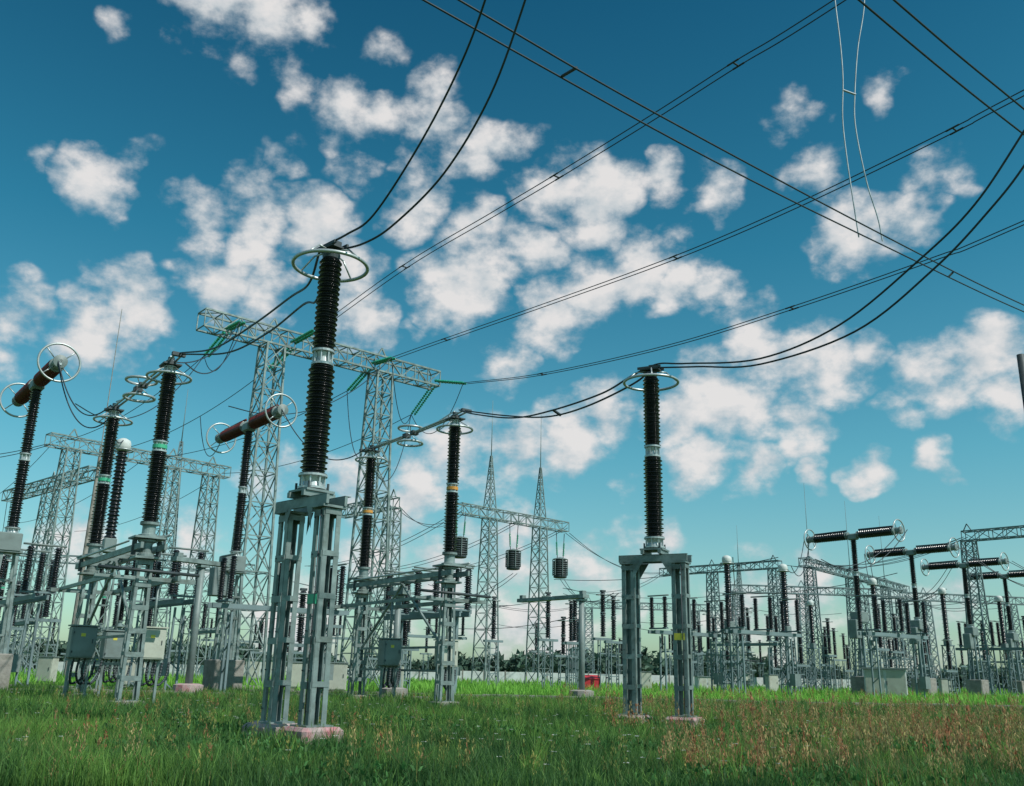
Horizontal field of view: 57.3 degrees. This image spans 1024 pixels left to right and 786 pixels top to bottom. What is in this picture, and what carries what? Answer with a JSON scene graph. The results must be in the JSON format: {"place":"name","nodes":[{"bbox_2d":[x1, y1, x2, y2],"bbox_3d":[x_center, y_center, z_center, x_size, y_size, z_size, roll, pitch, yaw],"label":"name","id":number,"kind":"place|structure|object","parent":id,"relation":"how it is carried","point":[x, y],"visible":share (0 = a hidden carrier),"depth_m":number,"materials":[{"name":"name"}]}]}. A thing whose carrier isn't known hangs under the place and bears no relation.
{"place":"outdoors","nodes":[
{"label":"outdoors","id":0,"kind":"place"},
{"bbox_2d":[0,665,1023,785],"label":"grass","id":1,"kind":"structure","parent":0,"point":[487,766],"depth_m":17.97,"materials":[{"name":"plant"}]},
{"bbox_2d":[0,0,1023,677],"label":"sky","id":2,"kind":"structure","parent":0,"point":[163,162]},
{"bbox_2d":[422,0,1023,311],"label":"busbar conductor","id":3,"kind":"object","parent":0,"point":[574,68],"visible":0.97,"depth_m":24.02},
{"bbox_2d":[834,0,882,240],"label":"dropper cable","id":4,"kind":"object","parent":3,"relation":"attached to","point":[849,92],"visible":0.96,"depth_m":31.36,"materials":[{"name":"metal"}]},
{"bbox_2d":[858,0,1023,134],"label":"busbar conductor","id":5,"kind":"object","parent":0,"point":[932,61],"visible":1,"depth_m":21.18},
{"label":"ground","id":6,"kind":"structure","parent":0,"visible":0},
{"bbox_2d":[2,581,23,653],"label":"bus support","id":7,"kind":"object","parent":6,"relation":"on","point":[18,585],"visible":0.41,"depth_m":78.34,"materials":[{"name":"metal"}]},
{"bbox_2d":[9,589,46,673],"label":"disconnector bay","id":8,"kind":"object","parent":6,"relation":"on","point":[20,621],"visible":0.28,"depth_m":84.34,"materials":[{"name":"metal"}]},
{"bbox_2d":[0,542,66,685],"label":"disconnector bay","id":9,"kind":"object","parent":6,"relation":"on","point":[26,598],"visible":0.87,"depth_m":51.41,"materials":[{"name":"metal"}]},
{"bbox_2d":[0,342,80,690],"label":"circuit breaker","id":10,"kind":"object","parent":6,"relation":"on","point":[11,537],"visible":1,"depth_m":46.70,"materials":[{"name":"ceramic"}]},
{"bbox_2d":[28,559,62,664],"bbox_3d":[-30.513,14.984,61.168,1.883,8.128,1.158,3,-17,-7],"label":"bus support","id":11,"kind":"object","parent":6,"relation":"on","point":[46,609],"visible":0.59,"depth_m":61.31,"materials":[{"name":"metal"}]},
{"bbox_2d":[35,656,60,683],"bbox_3d":[-29.403,17.653,59.239,1.200,1.960,0.700,-2,-17,11],"label":"control cabinet","id":12,"kind":"object","parent":6,"relation":"on","point":[47,666],"visible":0.67,"depth_m":59.05,"materials":[{"name":"metal"}]},
{"bbox_2d":[1,465,98,673],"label":"steel gantry","id":13,"kind":"object","parent":6,"relation":"on","point":[44,491],"visible":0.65,"depth_m":106.74,"materials":[{"name":"metal"}]},
{"bbox_2d":[63,310,121,677],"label":"lightning rod pole","id":14,"kind":"object","parent":6,"relation":"on","point":[85,549],"visible":0.61,"depth_m":89.90,"materials":[{"name":"metal"}]},
{"bbox_2d":[69,438,133,693],"bbox_3d":[-20.500,8.690,47.361,1.600,13.130,1.600,12,-20,-33],"label":"voltage transformer","id":15,"kind":"object","parent":6,"relation":"on","point":[123,448],"visible":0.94,"depth_m":47.83,"materials":[{"name":"metal"}]},
{"bbox_2d":[90,560,136,679],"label":"disconnector switch","id":16,"kind":"object","parent":6,"relation":"on","point":[122,608],"visible":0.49,"depth_m":73.55,"materials":[{"name":"metal"}]},
{"bbox_2d":[50,351,199,705],"bbox_3d":[-15.857,5.933,38.433,3.841,13.510,10.680,13,-20,-34],"label":"disconnector switch","id":17,"kind":"object","parent":6,"relation":"on","point":[115,643],"visible":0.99,"depth_m":35.77,"materials":[{"name":"metal"}]},
{"bbox_2d":[18,429,231,677],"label":"steel gantry","id":18,"kind":"object","parent":6,"relation":"on","point":[145,462],"visible":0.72,"depth_m":92.72,"materials":[{"name":"metal"}]},
{"bbox_2d":[1,361,409,531],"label":"back span line","id":19,"kind":"object","parent":18,"relation":"attached to","point":[190,452],"visible":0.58,"depth_m":85.13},
{"bbox_2d":[9,551,254,654],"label":"steel gantry","id":20,"kind":"object","parent":6,"relation":"on","point":[21,568],"visible":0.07,"depth_m":140.21,"materials":[{"name":"metal"}]},
{"bbox_2d":[127,546,208,690],"bbox_3d":[-19.724,12.839,52.407,2.184,7.696,8.339,14,-21,-37],"label":"disconnector bay","id":21,"kind":"object","parent":6,"relation":"on","point":[174,600],"visible":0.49,"depth_m":50.67,"materials":[{"name":"metal"}]},
{"bbox_2d":[153,392,187,657],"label":"lightning mast","id":22,"kind":"object","parent":6,"relation":"on","point":[165,526],"visible":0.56,"depth_m":99.94,"materials":[{"name":"metal"}]},
{"bbox_2d":[170,552,230,691],"bbox_3d":[-16.375,12.076,48.466,1.500,7.250,3.600,-10,-20,33],"label":"pipe support stand","id":23,"kind":"object","parent":6,"relation":"on","point":[201,566],"visible":0.69,"depth_m":48.28,"materials":[{"name":"metal"}]},
{"bbox_2d":[187,600,232,675],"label":"disconnector bay","id":24,"kind":"object","parent":6,"relation":"on","point":[203,626],"visible":0.48,"depth_m":88.69,"materials":[{"name":"metal"}]},
{"bbox_2d":[201,618,260,658],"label":"disconnector bay","id":25,"kind":"object","parent":6,"relation":"on","point":[246,641],"visible":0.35,"depth_m":122.72,"materials":[{"name":"metal"}]},
{"bbox_2d":[202,393,297,691],"bbox_3d":[-16.152,8.976,54.514,2.305,16.755,9.500,14,-21,-36],"label":"circuit breaker","id":26,"kind":"object","parent":6,"relation":"on","point":[213,665],"visible":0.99,"depth_m":53.75,"materials":[{"name":"metal"}]},
{"bbox_2d":[244,658,272,678],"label":"control kiosk","id":27,"kind":"object","parent":6,"relation":"on","point":[258,670],"visible":0.41,"depth_m":93.06,"materials":[{"name":"metal"}]},
{"bbox_2d":[207,553,348,692],"bbox_3d":[-12.554,12.675,50.639,7.918,7.308,2.074,14,-21,-36],"label":"disconnector bay","id":28,"kind":"object","parent":6,"relation":"on","point":[231,581],"visible":0.57,"depth_m":49.56,"materials":[{"name":"metal"}]},
{"bbox_2d":[290,662,302,689],"bbox_3d":[-13.607,18.007,59.239,1.200,1.960,0.700,6,-17,-16],"label":"control cabinet","id":29,"kind":"object","parent":6,"relation":"on","point":[296,673],"visible":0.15,"depth_m":58.99,"materials":[{"name":"metal"}]},
{"bbox_2d":[287,588,309,661],"bbox_3d":[-14.360,16.673,63.360,2.024,6.837,1.244,29,-32,-57],"label":"bus support","id":30,"kind":"object","parent":6,"relation":"on","point":[303,593],"visible":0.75,"depth_m":63.55,"materials":[{"name":"metal"}]},
{"bbox_2d":[242,239,368,746],"bbox_3d":[-4.516,1.994,21.237,2.400,11.740,1.870,-14,-23,42],"label":"post insulator","id":31,"kind":"object","parent":6,"relation":"on","point":[309,495],"visible":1,"depth_m":20.80,"materials":[{"name":"metal"}]},
{"bbox_2d":[180,252,319,354],"bbox_3d":[-8.268,-2.123,29.641,1.104,2.405,15.528,11,-19,-30],"label":"jumper conductor","id":32,"kind":"object","parent":31,"relation":"attached to","point":[270,312],"visible":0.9,"depth_m":29.17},
{"bbox_2d":[323,0,525,248],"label":"dropper conductor","id":33,"kind":"object","parent":31,"relation":"attached to","point":[422,139],"visible":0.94,"depth_m":20.41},
{"bbox_2d":[196,307,440,689],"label":"steel gantry","id":34,"kind":"object","parent":6,"relation":"on","point":[283,350],"visible":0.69,"depth_m":68.44,"materials":[{"name":"metal"}]},
{"bbox_2d":[204,320,466,415],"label":"glass insulator strings","id":35,"kind":"object","parent":34,"relation":"attached to","point":[297,340],"visible":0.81,"depth_m":72.31},
{"bbox_2d":[57,321,463,480],"bbox_3d":[-14.250,-0.275,58.847,20.755,12.501,42.435,1,-17,0],"label":"loop jumper","id":36,"kind":"object","parent":35,"relation":"hanging from","point":[61,375],"visible":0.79,"depth_m":55.08,"materials":[{"name":"metal"}]},
{"bbox_2d":[313,0,845,329],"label":"overhead line","id":37,"kind":"object","parent":35,"relation":"attached to","point":[729,64],"visible":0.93,"depth_m":45.31,"materials":[{"name":"metal"}]},
{"bbox_2d":[393,89,1023,358],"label":"overhead line","id":38,"kind":"object","parent":35,"relation":"attached to","point":[947,130],"visible":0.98,"depth_m":48.07,"materials":[{"name":"metal"}]},
{"bbox_2d":[464,220,1023,383],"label":"overhead line","id":39,"kind":"object","parent":35,"relation":"attached to","point":[791,309],"visible":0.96,"depth_m":53.38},
{"bbox_2d":[323,570,345,680],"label":"bus support","id":40,"kind":"object","parent":6,"relation":"on","point":[337,634],"visible":0.27,"depth_m":76.30,"materials":[{"name":"metal"}]},
{"bbox_2d":[328,662,348,690],"bbox_3d":[-10.176,16.655,54.447,1.200,1.960,0.700,5,-17,-11],"label":"control cabinet","id":41,"kind":"object","parent":6,"relation":"on","point":[338,681],"visible":0.5,"depth_m":54.23,"materials":[{"name":"metal"}]},
{"bbox_2d":[342,489,401,681],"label":"steel gantry","id":42,"kind":"object","parent":6,"relation":"on","point":[394,508],"visible":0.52,"depth_m":102.79,"materials":[{"name":"metal"}]},
{"bbox_2d":[382,586,410,695],"bbox_3d":[-6.203,13.450,50.211,1.508,6.050,1.460,-1,-17,9],"label":"pipe support stand","id":43,"kind":"object","parent":6,"relation":"on","point":[396,634],"visible":0.46,"depth_m":50.38,"materials":[{"name":"metal"}]},
{"bbox_2d":[402,601,418,688],"bbox_3d":[-6.860,15.994,59.884,1.917,6.475,1.178,29,-32,-57],"label":"bus support","id":44,"kind":"object","parent":6,"relation":"on","point":[405,631],"visible":0.44,"depth_m":59.82,"materials":[{"name":"metal"}]},
{"bbox_2d":[335,408,490,705],"bbox_3d":[-5.053,8.246,45.376,3.841,13.510,10.680,12,-20,-33],"label":"disconnector switch","id":45,"kind":"object","parent":6,"relation":"on","point":[390,648],"visible":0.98,"depth_m":42.95,"materials":[{"name":"metal"}]},
{"bbox_2d":[6,698,844,779],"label":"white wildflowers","id":46,"kind":"object","parent":6,"relation":"on","point":[554,751],"visible":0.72,"depth_m":17.73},
{"bbox_2d":[384,567,473,693],"bbox_3d":[-5.153,14.135,55.110,2.095,7.383,8.000,14,-21,-37],"label":"disconnector bay","id":47,"kind":"object","parent":6,"relation":"on","point":[433,614],"visible":0.42,"depth_m":55.35,"materials":[{"name":"metal"}]},
{"bbox_2d":[386,565,474,687],"bbox_3d":[-5.853,16.166,63.829,2.396,8.444,9.149,14,-21,-37],"label":"disconnector bay","id":48,"kind":"object","parent":6,"relation":"on","point":[438,610],"visible":0.18,"depth_m":64.02,"materials":[{"name":"metal"}]},
{"bbox_2d":[404,609,466,677],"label":"disconnector bay","id":49,"kind":"object","parent":6,"relation":"on","point":[429,635],"visible":0.35,"depth_m":106.94,"materials":[{"name":"metal"}]},
{"bbox_2d":[57,662,850,688],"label":"concrete fence","id":50,"kind":"object","parent":6,"relation":"on","point":[515,676],"visible":0.17,"depth_m":133.35,"materials":[{"name":"white paint"}]},
{"bbox_2d":[483,596,502,684],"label":"bus support","id":51,"kind":"object","parent":6,"relation":"on","point":[494,600],"visible":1,"depth_m":85.08,"materials":[{"name":"metal"}]},
{"bbox_2d":[3,701,1022,785],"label":"broadleaf weeds","id":52,"kind":"object","parent":6,"relation":"on","point":[688,765],"visible":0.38,"depth_m":15.99,"materials":[{"name":"green plant"}]},
{"bbox_2d":[457,408,568,684],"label":"steel gantry","id":53,"kind":"object","parent":6,"relation":"on","point":[488,553],"visible":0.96,"depth_m":112.78,"materials":[{"name":"metal"}]},
{"bbox_2d":[455,511,467,558],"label":"line trap","id":54,"kind":"object","parent":53,"relation":"hanging from","point":[462,546],"visible":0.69,"depth_m":107.12,"materials":[{"name":"grey metal"}]},
{"bbox_2d":[505,524,520,569],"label":"line trap","id":55,"kind":"object","parent":53,"relation":"attached to","point":[513,560],"visible":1,"depth_m":112.44,"materials":[{"name":"grey metal"}]},
{"bbox_2d":[552,532,567,578],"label":"line trap","id":56,"kind":"object","parent":53,"relation":"attached to","point":[559,566],"visible":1,"depth_m":118.44,"materials":[{"name":"grey metal"}]},
{"bbox_2d":[6,682,1023,785],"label":"sorrel weeds","id":57,"kind":"object","parent":6,"relation":"on","point":[885,731],"visible":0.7,"depth_m":17.59,"materials":[{"name":"plant"}]},
{"bbox_2d":[9,636,1023,690],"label":"distant treeline","id":58,"kind":"object","parent":6,"relation":"on","point":[514,663],"visible":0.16,"depth_m":227.16,"materials":[{"name":"green plant"}]},
{"bbox_2d":[54,686,1020,708],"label":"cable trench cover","id":59,"kind":"object","parent":6,"relation":"on","point":[484,695],"visible":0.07,"depth_m":53.41,"materials":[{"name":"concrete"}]},
{"bbox_2d":[537,592,557,688],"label":"bus support","id":60,"kind":"object","parent":6,"relation":"on","point":[547,618],"visible":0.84,"depth_m":79.30,"materials":[{"name":"metal"}]},
{"bbox_2d":[517,590,593,696],"bbox_3d":[2.539,15.714,58.020,1.500,6.550,6.750,14,-21,-36],"label":"pipe support stand","id":61,"kind":"object","parent":6,"relation":"on","point":[581,596],"visible":0.76,"depth_m":56.24,"materials":[{"name":"metal"}]},
{"bbox_2d":[554,616,570,686],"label":"bus support","id":62,"kind":"object","parent":6,"relation":"on","point":[563,634],"visible":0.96,"depth_m":104.40,"materials":[{"name":"metal"}]},
{"bbox_2d":[562,601,576,685],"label":"bus support","id":63,"kind":"object","parent":6,"relation":"on","point":[570,603],"visible":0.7,"depth_m":86.94,"materials":[{"name":"metal"}]},
{"bbox_2d":[565,599,578,688],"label":"bus support","id":64,"kind":"object","parent":6,"relation":"on","point":[574,622],"visible":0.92,"depth_m":73.82,"materials":[{"name":"metal"}]},
{"bbox_2d":[574,619,578,672],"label":"bus support","id":65,"kind":"object","parent":6,"relation":"on","point":[576,641],"visible":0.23,"depth_m":139.65,"materials":[{"name":"metal"}]},
{"bbox_2d":[1,444,1023,638],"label":"distant busbars","id":66,"kind":"object","parent":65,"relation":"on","point":[848,568],"visible":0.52,"depth_m":112.70,"materials":[{"name":"metal"}]},
{"bbox_2d":[593,590,613,687],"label":"bus support","id":67,"kind":"object","parent":6,"relation":"on","point":[602,594],"visible":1,"depth_m":83.26,"materials":[{"name":"metal"}]},
{"bbox_2d":[604,595,621,689],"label":"bus support","id":68,"kind":"object","parent":6,"relation":"on","point":[613,616],"visible":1,"depth_m":81.22,"materials":[{"name":"metal"}]},
{"bbox_2d":[577,598,705,675],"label":"steel gantry","id":69,"kind":"object","parent":6,"relation":"on","point":[592,630],"visible":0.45,"depth_m":165.70,"materials":[{"name":"metal"}]},
{"bbox_2d":[612,365,704,727],"bbox_3d":[4.515,4.725,29.718,2.600,11.740,1.870,-7,-18,26],"label":"post insulator","id":70,"kind":"object","parent":6,"relation":"on","point":[633,567],"visible":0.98,"depth_m":29.30,"materials":[{"name":"metal"}]},
{"bbox_2d":[459,371,644,418],"bbox_3d":[1.355,0.247,37.114,0.948,2.169,13.625,11,-19,-30],"label":"jumper conductor","id":71,"kind":"object","parent":70,"relation":"attached to","point":[553,410],"visible":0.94,"depth_m":35.78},
{"bbox_2d":[653,130,1023,367],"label":"dropper conductor","id":72,"kind":"object","parent":70,"relation":"attached to","point":[938,242],"visible":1,"depth_m":25.25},
{"bbox_2d":[661,634,703,675],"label":"disconnector bay","id":73,"kind":"object","parent":6,"relation":"on","point":[669,649],"visible":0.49,"depth_m":146.26,"materials":[{"name":"metal"}]},
{"bbox_2d":[647,594,725,692],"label":"disconnector bay","id":74,"kind":"object","parent":6,"relation":"on","point":[716,678],"visible":0.83,"depth_m":74.39,"materials":[{"name":"metal"}]},
{"bbox_2d":[693,676,715,688],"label":"control kiosk","id":75,"kind":"object","parent":6,"relation":"on","point":[700,680],"visible":0.48,"depth_m":102.80,"materials":[{"name":"metal"}]},
{"bbox_2d":[659,555,786,686],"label":"steel gantry","id":76,"kind":"object","parent":6,"relation":"on","point":[775,576],"visible":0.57,"depth_m":144.12,"materials":[{"name":"metal"}]},
{"bbox_2d":[720,555,741,694],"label":"voltage transformer","id":77,"kind":"object","parent":6,"relation":"on","point":[726,560],"visible":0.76,"depth_m":74.62,"materials":[{"name":"metal"}]},
{"bbox_2d":[702,607,759,688],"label":"disconnector switch","id":78,"kind":"object","parent":6,"relation":"on","point":[749,654],"visible":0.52,"depth_m":109.13,"materials":[{"name":"metal"}]},
{"bbox_2d":[711,614,781,688],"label":"disconnector bay","id":79,"kind":"object","parent":6,"relation":"on","point":[718,643],"visible":0.66,"depth_m":91.69,"materials":[{"name":"metal"}]},
{"bbox_2d":[722,592,801,694],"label":"disconnector bay","id":80,"kind":"object","parent":6,"relation":"on","point":[795,679],"visible":0.99,"depth_m":74.03,"materials":[{"name":"metal"}]},
{"bbox_2d":[764,674,778,693],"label":"control cabinet","id":81,"kind":"object","parent":6,"relation":"on","point":[771,681],"visible":0.63,"depth_m":87.80,"materials":[{"name":"metal"}]},
{"bbox_2d":[777,564,799,692],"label":"voltage transformer","id":82,"kind":"object","parent":6,"relation":"on","point":[783,569],"visible":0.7,"depth_m":79.59,"materials":[{"name":"metal"}]},
{"bbox_2d":[794,627,809,690],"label":"bus support","id":83,"kind":"object","parent":6,"relation":"on","point":[800,648],"visible":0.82,"depth_m":86.28,"materials":[{"name":"metal"}]},
{"bbox_2d":[806,600,822,690],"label":"voltage transformer","id":84,"kind":"object","parent":6,"relation":"on","point":[813,644],"visible":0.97,"depth_m":115.91,"materials":[{"name":"metal"}]},
{"bbox_2d":[731,578,917,690],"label":"steel gantry","id":85,"kind":"object","parent":6,"relation":"on","point":[800,605],"visible":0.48,"depth_m":132.68,"materials":[{"name":"metal"}]},
{"bbox_2d":[820,633,831,689],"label":"bus support","id":86,"kind":"object","parent":6,"relation":"on","point":[824,636],"visible":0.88,"depth_m":125.93,"materials":[{"name":"metal"}]},
{"bbox_2d":[822,618,836,691],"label":"bus support","id":87,"kind":"object","parent":6,"relation":"on","point":[828,633],"visible":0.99,"depth_m":91.73,"materials":[{"name":"metal"}]},
{"bbox_2d":[830,628,841,689],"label":"bus support","id":88,"kind":"object","parent":6,"relation":"on","point":[834,643],"visible":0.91,"depth_m":102.61,"materials":[{"name":"metal"}]},
{"bbox_2d":[798,491,909,688],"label":"steel gantry","id":89,"kind":"object","parent":6,"relation":"on","point":[848,577],"visible":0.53,"depth_m":148.16,"materials":[{"name":"metal"}]},
{"bbox_2d":[804,519,904,696],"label":"circuit breaker","id":90,"kind":"object","parent":6,"relation":"on","point":[857,684],"visible":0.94,"depth_m":82.79,"materials":[{"name":"metal"}]},
{"bbox_2d":[867,578,887,667],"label":"voltage transformer","id":91,"kind":"object","parent":6,"relation":"on","point":[872,582],"visible":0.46,"depth_m":89.87,"materials":[{"name":"metal"}]},
{"bbox_2d":[871,604,888,667],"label":"bus support","id":92,"kind":"object","parent":6,"relation":"on","point":[880,641],"visible":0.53,"depth_m":82.96,"materials":[{"name":"metal"}]},
{"bbox_2d":[861,667,907,696],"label":"control kiosk","id":93,"kind":"object","parent":6,"relation":"on","point":[894,680],"visible":0.64,"depth_m":77.71,"materials":[{"name":"metal"}]},
{"bbox_2d":[853,594,930,697],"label":"disconnector bay","id":94,"kind":"object","parent":6,"relation":"on","point":[925,682],"visible":0.99,"depth_m":73.55,"materials":[{"name":"metal"}]},
{"bbox_2d":[888,614,903,667],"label":"bus support","id":95,"kind":"object","parent":6,"relation":"on","point":[894,626],"visible":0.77,"depth_m":116.69,"materials":[{"name":"metal"}]},
{"bbox_2d":[880,638,916,687],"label":"disconnector bay","id":96,"kind":"object","parent":6,"relation":"on","point":[892,642],"visible":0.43,"depth_m":134.95,"materials":[{"name":"metal"}]},
{"bbox_2d":[865,537,959,694],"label":"circuit breaker","id":97,"kind":"object","parent":6,"relation":"on","point":[916,625],"visible":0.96,"depth_m":92.54,"materials":[{"name":"metal"}]},
{"bbox_2d":[937,587,960,693],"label":"voltage transformer","id":98,"kind":"object","parent":6,"relation":"on","point":[942,597],"visible":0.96,"depth_m":97.02,"materials":[{"name":"metal"}]},
{"bbox_2d":[942,637,956,694],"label":"bus support","id":99,"kind":"object","parent":6,"relation":"on","point":[948,653],"visible":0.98,"depth_m":91.45,"materials":[{"name":"metal"}]},
{"bbox_2d":[899,588,1023,687],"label":"steel gantry","id":100,"kind":"object","parent":6,"relation":"on","point":[959,601],"visible":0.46,"depth_m":148.41,"materials":[{"name":"metal"}]},
{"bbox_2d":[920,552,1008,696],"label":"circuit breaker","id":101,"kind":"object","parent":6,"relation":"on","point":[971,633],"visible":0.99,"depth_m":101.66,"materials":[{"name":"metal"}]},
{"bbox_2d":[955,620,1023,679],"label":"disconnector bay","id":102,"kind":"object","parent":6,"relation":"on","point":[992,634],"visible":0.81,"depth_m":105.50,"materials":[{"name":"metal"}]},
{"bbox_2d":[960,524,1023,695],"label":"steel gantry","id":103,"kind":"object","parent":6,"relation":"on","point":[972,541],"visible":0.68,"depth_m":107.19,"materials":[{"name":"metal"}]},
{"bbox_2d":[967,570,1023,694],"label":"circuit breaker","id":104,"kind":"object","parent":6,"relation":"on","point":[1011,636],"visible":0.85,"depth_m":111.91,"materials":[{"name":"metal"}]},
{"bbox_2d":[994,596,1022,695],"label":"voltage transformer","id":105,"kind":"object","parent":6,"relation":"on","point":[999,601],"visible":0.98,"depth_m":104.47,"materials":[{"name":"metal"}]},
{"bbox_2d":[1016,354,1023,407],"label":"line pole","id":106,"kind":"object","parent":6,"relation":"on","point":[1020,359],"visible":1,"depth_m":63.13,"materials":[{"name":"metal"}]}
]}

